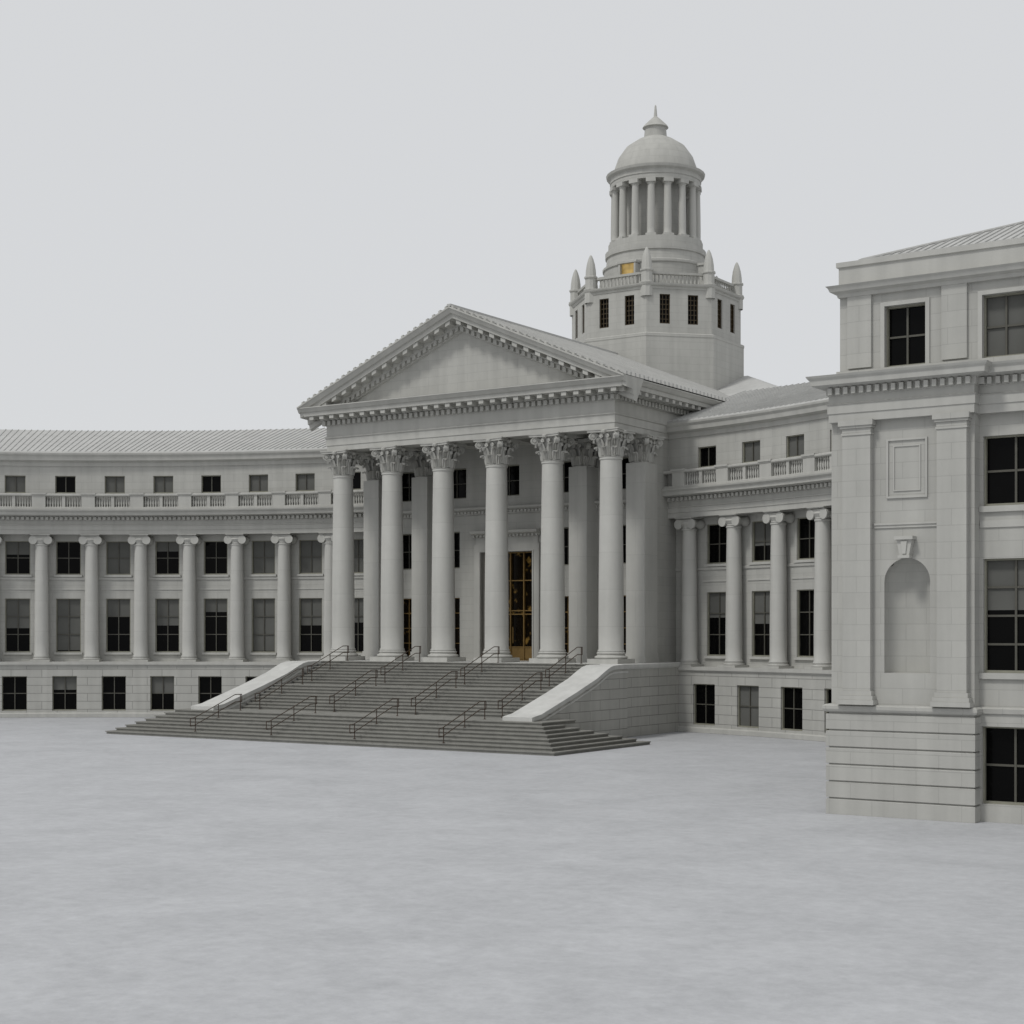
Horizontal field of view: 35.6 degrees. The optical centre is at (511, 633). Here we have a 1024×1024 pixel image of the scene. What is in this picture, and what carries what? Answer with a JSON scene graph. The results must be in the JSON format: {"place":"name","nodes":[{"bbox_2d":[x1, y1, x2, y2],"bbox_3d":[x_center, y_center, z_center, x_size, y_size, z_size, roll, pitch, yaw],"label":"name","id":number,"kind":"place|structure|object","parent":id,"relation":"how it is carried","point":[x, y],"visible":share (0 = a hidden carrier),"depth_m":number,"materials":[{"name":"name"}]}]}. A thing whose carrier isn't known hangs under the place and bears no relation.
{"place":"outdoors","nodes":[
{"label":"outdoors","id":0,"kind":"place"},
{"bbox_2d":[0,717,1023,1023],"bbox_3d":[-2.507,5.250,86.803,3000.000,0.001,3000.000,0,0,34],"label":"ground","id":1,"kind":"structure","parent":0,"point":[694,879],"depth_m":32.73,"materials":[{"name":"concrete"}]},
{"bbox_2d":[105,661,650,755],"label":"staircase","id":2,"kind":"structure","parent":1,"relation":"on","point":[577,708],"depth_m":79.16,"materials":[{"name":"stone"}]},
{"bbox_2d":[190,694,241,730],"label":"handrail","id":3,"kind":"object","parent":2,"relation":"on","point":[240,701],"visible":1,"depth_m":81.87,"materials":[{"name":"brown metal"}]},
{"bbox_2d":[255,668,303,708],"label":"handrail","id":4,"kind":"object","parent":2,"relation":"on","point":[302,675],"visible":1,"depth_m":85.86,"materials":[{"name":"brown metal"}]},
{"bbox_2d":[266,696,316,734],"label":"handrail","id":5,"kind":"object","parent":2,"relation":"on","point":[293,713],"visible":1,"depth_m":79.06,"materials":[{"name":"brown metal"}]},
{"bbox_2d":[307,645,348,680],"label":"handrail","id":6,"kind":"object","parent":2,"relation":"on","point":[347,652],"visible":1,"depth_m":89.14,"materials":[{"name":"brown metal"}]},
{"bbox_2d":[329,670,377,711],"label":"handrail","id":7,"kind":"object","parent":2,"relation":"on","point":[375,677],"visible":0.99,"depth_m":83.06,"materials":[{"name":"brown metal"}]},
{"bbox_2d":[349,698,398,738],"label":"handrail","id":8,"kind":"object","parent":2,"relation":"on","point":[397,706],"visible":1,"depth_m":76.18,"materials":[{"name":"brown metal"}]},
{"bbox_2d":[380,646,420,682],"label":"handrail","id":9,"kind":"object","parent":2,"relation":"on","point":[419,653],"visible":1,"depth_m":86.43,"materials":[{"name":"brown metal"}]},
{"bbox_2d":[411,671,457,714],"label":"handrail","id":10,"kind":"object","parent":2,"relation":"on","point":[455,678],"visible":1,"depth_m":80.20,"materials":[{"name":"brown metal"}]},
{"bbox_2d":[439,701,485,742],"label":"handrail","id":11,"kind":"object","parent":2,"relation":"on","point":[484,709],"visible":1,"depth_m":73.34,"materials":[{"name":"brown metal"}]},
{"bbox_2d":[460,646,499,683],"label":"handrail","id":12,"kind":"object","parent":2,"relation":"on","point":[498,653],"visible":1,"depth_m":83.55,"materials":[{"name":"brown metal"}]},
{"bbox_2d":[498,672,542,717],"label":"handrail","id":13,"kind":"object","parent":2,"relation":"on","point":[540,680],"visible":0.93,"depth_m":77.37,"materials":[{"name":"brown metal"}]},
{"bbox_2d":[545,647,582,685],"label":"handrail","id":14,"kind":"object","parent":2,"relation":"on","point":[581,654],"visible":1,"depth_m":80.72,"materials":[{"name":"brown metal"}]},
{"bbox_2d":[0,105,1023,823],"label":"courthouse","id":15,"kind":"structure","parent":1,"relation":"on","point":[668,501],"depth_m":85.40,"materials":[{"name":"stone"}]},
{"bbox_2d":[2,676,26,710],"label":"window","id":16,"kind":"structure","parent":15,"relation":"in","point":[14,688],"depth_m":99.76,"materials":[{"name":"black glass"}]},
{"bbox_2d":[5,475,25,492],"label":"window","id":17,"kind":"structure","parent":15,"relation":"in","point":[13,484],"depth_m":99.95,"materials":[{"name":"grey glass"}]},
{"bbox_2d":[5,541,29,574],"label":"window","id":18,"kind":"structure","parent":15,"relation":"in","point":[17,553],"depth_m":100.81,"materials":[{"name":"black glass"}]},
{"bbox_2d":[5,598,29,651],"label":"window","id":19,"kind":"structure","parent":15,"relation":"in","point":[17,610],"depth_m":100.81,"materials":[{"name":"grey glass"}]},
{"bbox_2d":[53,676,76,710],"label":"window","id":20,"kind":"structure","parent":15,"relation":"in","point":[64,687],"depth_m":100.03,"materials":[{"name":"black glass"}]},
{"bbox_2d":[55,476,75,492],"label":"window","id":21,"kind":"structure","parent":15,"relation":"in","point":[63,484],"depth_m":100.25,"materials":[{"name":"black glass"}]},
{"bbox_2d":[56,541,80,574],"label":"window","id":22,"kind":"structure","parent":15,"relation":"in","point":[68,553],"depth_m":101.11,"materials":[{"name":"black glass"}]},
{"bbox_2d":[56,599,80,651],"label":"window","id":23,"kind":"structure","parent":15,"relation":"in","point":[68,611],"depth_m":101.11,"materials":[{"name":"grey glass"}]},
{"bbox_2d":[102,676,125,709],"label":"window","id":24,"kind":"structure","parent":15,"relation":"in","point":[113,687],"depth_m":100.12,"materials":[{"name":"black glass"}]},
{"bbox_2d":[105,476,124,493],"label":"window","id":25,"kind":"structure","parent":15,"relation":"in","point":[113,484],"depth_m":100.34,"materials":[{"name":"grey glass"}]},
{"bbox_2d":[106,541,130,574],"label":"window","id":26,"kind":"structure","parent":15,"relation":"in","point":[118,553],"depth_m":101.20,"materials":[{"name":"grey glass"}]},
{"bbox_2d":[106,599,130,651],"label":"window","id":27,"kind":"structure","parent":15,"relation":"in","point":[118,611],"depth_m":101.20,"materials":[{"name":"black glass"}]},
{"bbox_2d":[151,676,173,710],"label":"window","id":28,"kind":"structure","parent":15,"relation":"in","point":[162,687],"depth_m":100.00,"materials":[{"name":"black glass"}]},
{"bbox_2d":[154,476,172,492],"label":"window","id":29,"kind":"structure","parent":15,"relation":"in","point":[162,484],"depth_m":100.22,"materials":[{"name":"grey glass"}]},
{"bbox_2d":[156,541,178,574],"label":"window","id":30,"kind":"structure","parent":15,"relation":"in","point":[167,552],"depth_m":101.08,"materials":[{"name":"black glass"}]},
{"bbox_2d":[156,599,178,651],"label":"window","id":31,"kind":"structure","parent":15,"relation":"in","point":[167,610],"depth_m":101.08,"materials":[{"name":"black glass"}]},
{"bbox_2d":[199,676,221,703],"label":"window","id":32,"kind":"structure","parent":15,"relation":"in","point":[210,687],"depth_m":99.71,"materials":[{"name":"black glass"}]},
{"bbox_2d":[202,475,220,492],"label":"window","id":33,"kind":"structure","parent":15,"relation":"in","point":[210,483],"depth_m":99.90,"materials":[{"name":"black glass"}]},
{"bbox_2d":[204,541,227,574],"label":"window","id":34,"kind":"structure","parent":15,"relation":"in","point":[215,552],"depth_m":100.76,"materials":[{"name":"black glass"}]},
{"bbox_2d":[204,598,227,651],"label":"window","id":35,"kind":"structure","parent":15,"relation":"in","point":[215,609],"depth_m":100.76,"materials":[{"name":"black glass"}]},
{"bbox_2d":[246,676,257,681],"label":"window","id":36,"kind":"structure","parent":15,"relation":"in","point":[248,678],"depth_m":99.26,"materials":[{"name":"black glass"}]},
{"bbox_2d":[249,474,267,491],"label":"window","id":37,"kind":"structure","parent":15,"relation":"in","point":[257,483],"depth_m":99.39,"materials":[{"name":"grey glass"}]},
{"bbox_2d":[252,540,274,573],"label":"window","id":38,"kind":"structure","parent":15,"relation":"in","point":[263,552],"depth_m":100.25,"materials":[{"name":"grey glass"}]},
{"bbox_2d":[252,598,274,652],"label":"window","id":39,"kind":"structure","parent":15,"relation":"in","point":[263,609],"depth_m":100.22,"materials":[{"name":"grey glass"}]},
{"bbox_2d":[296,473,314,490],"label":"window","id":40,"kind":"structure","parent":15,"relation":"in","point":[304,482],"depth_m":98.67,"materials":[{"name":"grey glass"}]},
{"bbox_2d":[299,540,321,573],"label":"window","id":41,"kind":"structure","parent":15,"relation":"in","point":[310,551],"depth_m":99.54,"materials":[{"name":"grey glass"}]},
{"bbox_2d":[299,598,321,652],"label":"window","id":42,"kind":"structure","parent":15,"relation":"in","point":[310,609],"depth_m":99.54,"materials":[{"name":"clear glass"}]},
{"bbox_2d":[353,472,360,489],"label":"window","id":43,"kind":"structure","parent":15,"relation":"in","point":[357,477],"depth_m":97.68,"materials":[{"name":"black glass"}]},
{"bbox_2d":[354,539,363,572],"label":"window","id":44,"kind":"structure","parent":15,"relation":"in","point":[358,543],"depth_m":98.55,"materials":[{"name":"grey glass"}]},
{"bbox_2d":[355,598,363,652],"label":"window","id":45,"kind":"structure","parent":15,"relation":"in","point":[359,602],"depth_m":98.55,"materials":[{"name":"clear glass"}]},
{"bbox_2d":[403,534,411,569],"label":"window","id":46,"kind":"structure","parent":15,"relation":"in","point":[407,538],"depth_m":94.45,"materials":[{"name":"black glass"}]},
{"bbox_2d":[404,599,411,656],"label":"window","id":47,"kind":"structure","parent":15,"relation":"in","point":[407,602],"depth_m":94.40,"materials":[{"name":"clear glass"}]},
{"bbox_2d":[402,472,414,501],"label":"window","id":48,"kind":"structure","parent":15,"relation":"in","point":[407,477],"depth_m":94.45,"materials":[{"name":"black glass"}]},
{"bbox_2d":[454,532,459,567],"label":"window","id":49,"kind":"structure","parent":15,"relation":"in","point":[456,534],"depth_m":92.44,"materials":[{"name":"black glass"}]},
{"bbox_2d":[455,598,459,656],"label":"window","id":50,"kind":"structure","parent":15,"relation":"in","point":[457,600],"depth_m":92.44,"materials":[{"name":"black glass"}]},
{"bbox_2d":[453,468,465,498],"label":"window","id":51,"kind":"structure","parent":15,"relation":"in","point":[459,475],"depth_m":92.33,"materials":[{"name":"black glass"}]},
{"bbox_2d":[507,465,518,495],"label":"window","id":52,"kind":"structure","parent":15,"relation":"in","point":[512,470],"depth_m":90.30,"materials":[{"name":"black glass"}]},
{"bbox_2d":[508,552,531,660],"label":"door","id":53,"kind":"structure","parent":15,"relation":"in","point":[519,563],"depth_m":90.12,"materials":[{"name":"black glass"}]},
{"bbox_2d":[564,527,568,564],"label":"window","id":54,"kind":"structure","parent":15,"relation":"in","point":[566,530],"depth_m":88.36,"materials":[{"name":"black glass"}]},
{"bbox_2d":[565,596,568,654],"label":"window","id":55,"kind":"structure","parent":15,"relation":"in","point":[566,597],"depth_m":88.32,"materials":[{"name":"black glass"}]},
{"bbox_2d":[563,461,571,492],"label":"window","id":56,"kind":"structure","parent":15,"relation":"in","point":[567,464],"depth_m":88.34,"materials":[{"name":"black glass"}]},
{"bbox_2d":[623,525,625,563],"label":"window","id":57,"kind":"structure","parent":15,"relation":"in","point":[624,526],"depth_m":86.31,"materials":[{"name":"black glass"}]},
{"bbox_2d":[624,595,625,652],"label":"window","id":58,"kind":"structure","parent":15,"relation":"in","point":[624,595],"depth_m":86.29,"materials":[{"name":"black glass"}]},
{"bbox_2d":[622,457,629,488],"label":"window","id":59,"kind":"structure","parent":15,"relation":"in","point":[625,460],"depth_m":86.31,"materials":[{"name":"black glass"}]},
{"bbox_2d":[694,684,714,724],"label":"window","id":60,"kind":"structure","parent":15,"relation":"in","point":[704,694],"depth_m":84.39,"materials":[{"name":"black glass"}]},
{"bbox_2d":[699,446,715,467],"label":"window","id":61,"kind":"structure","parent":15,"relation":"in","point":[707,455],"depth_m":84.52,"materials":[{"name":"black glass"}]},
{"bbox_2d":[708,592,725,655],"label":"window","id":62,"kind":"structure","parent":15,"relation":"in","point":[716,600],"depth_m":85.18,"materials":[{"name":"black glass"}]},
{"bbox_2d":[708,524,726,563],"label":"window","id":63,"kind":"structure","parent":15,"relation":"in","point":[717,535],"depth_m":85.14,"materials":[{"name":"black glass"}]},
{"bbox_2d":[738,685,758,727],"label":"window","id":64,"kind":"structure","parent":15,"relation":"in","point":[748,696],"depth_m":82.04,"materials":[{"name":"grey glass"}]},
{"bbox_2d":[743,440,759,462],"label":"window","id":65,"kind":"structure","parent":15,"relation":"in","point":[751,449],"depth_m":82.18,"materials":[{"name":"grey glass"}]},
{"bbox_2d":[753,591,769,656],"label":"window","id":66,"kind":"structure","parent":15,"relation":"in","point":[761,599],"depth_m":82.78,"materials":[{"name":"black glass"}]},
{"bbox_2d":[753,521,770,561],"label":"window","id":67,"kind":"structure","parent":15,"relation":"in","point":[761,530],"depth_m":82.78,"materials":[{"name":"grey glass"}]},
{"bbox_2d":[782,687,801,730],"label":"window","id":68,"kind":"structure","parent":15,"relation":"in","point":[791,696],"depth_m":79.57,"materials":[{"name":"black glass"}]},
{"bbox_2d":[787,434,803,457],"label":"window","id":69,"kind":"structure","parent":15,"relation":"in","point":[795,444],"depth_m":79.71,"materials":[{"name":"grey glass"}]},
{"bbox_2d":[798,589,813,656],"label":"window","id":70,"kind":"structure","parent":15,"relation":"in","point":[805,598],"depth_m":80.27,"materials":[{"name":"black glass"}]},
{"bbox_2d":[798,517,814,559],"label":"window","id":71,"kind":"structure","parent":15,"relation":"in","point":[806,528],"depth_m":80.27,"materials":[{"name":"black glass"}]},
{"bbox_2d":[826,689,831,729],"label":"window","id":72,"kind":"structure","parent":15,"relation":"in","point":[828,691],"depth_m":77.43,"materials":[{"name":"black glass"}]},
{"bbox_2d":[887,303,924,366],"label":"window","id":73,"kind":"structure","parent":15,"relation":"in","point":[906,323],"depth_m":45.72,"materials":[{"name":"black glass"}]},
{"bbox_2d":[983,726,1023,805],"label":"window","id":74,"kind":"structure","parent":15,"relation":"in","point":[1003,747],"depth_m":44.45,"materials":[{"name":"black glass"}]},
{"bbox_2d":[984,558,1023,672],"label":"window","id":75,"kind":"structure","parent":15,"relation":"in","point":[1003,578],"depth_m":44.51,"materials":[{"name":"black glass"}]},
{"bbox_2d":[984,434,1023,505],"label":"window","id":76,"kind":"structure","parent":15,"relation":"in","point":[1003,455],"depth_m":44.51,"materials":[{"name":"black glass"}]},
{"bbox_2d":[984,292,1023,357],"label":"window","id":77,"kind":"structure","parent":15,"relation":"in","point":[1003,313],"depth_m":44.17,"materials":[{"name":"grey glass"}]},
{"bbox_2d":[0,0,1023,430],"label":"sky","id":78,"kind":"structure","parent":0,"point":[213,213],"materials":[{"name":"white"}]}
]}

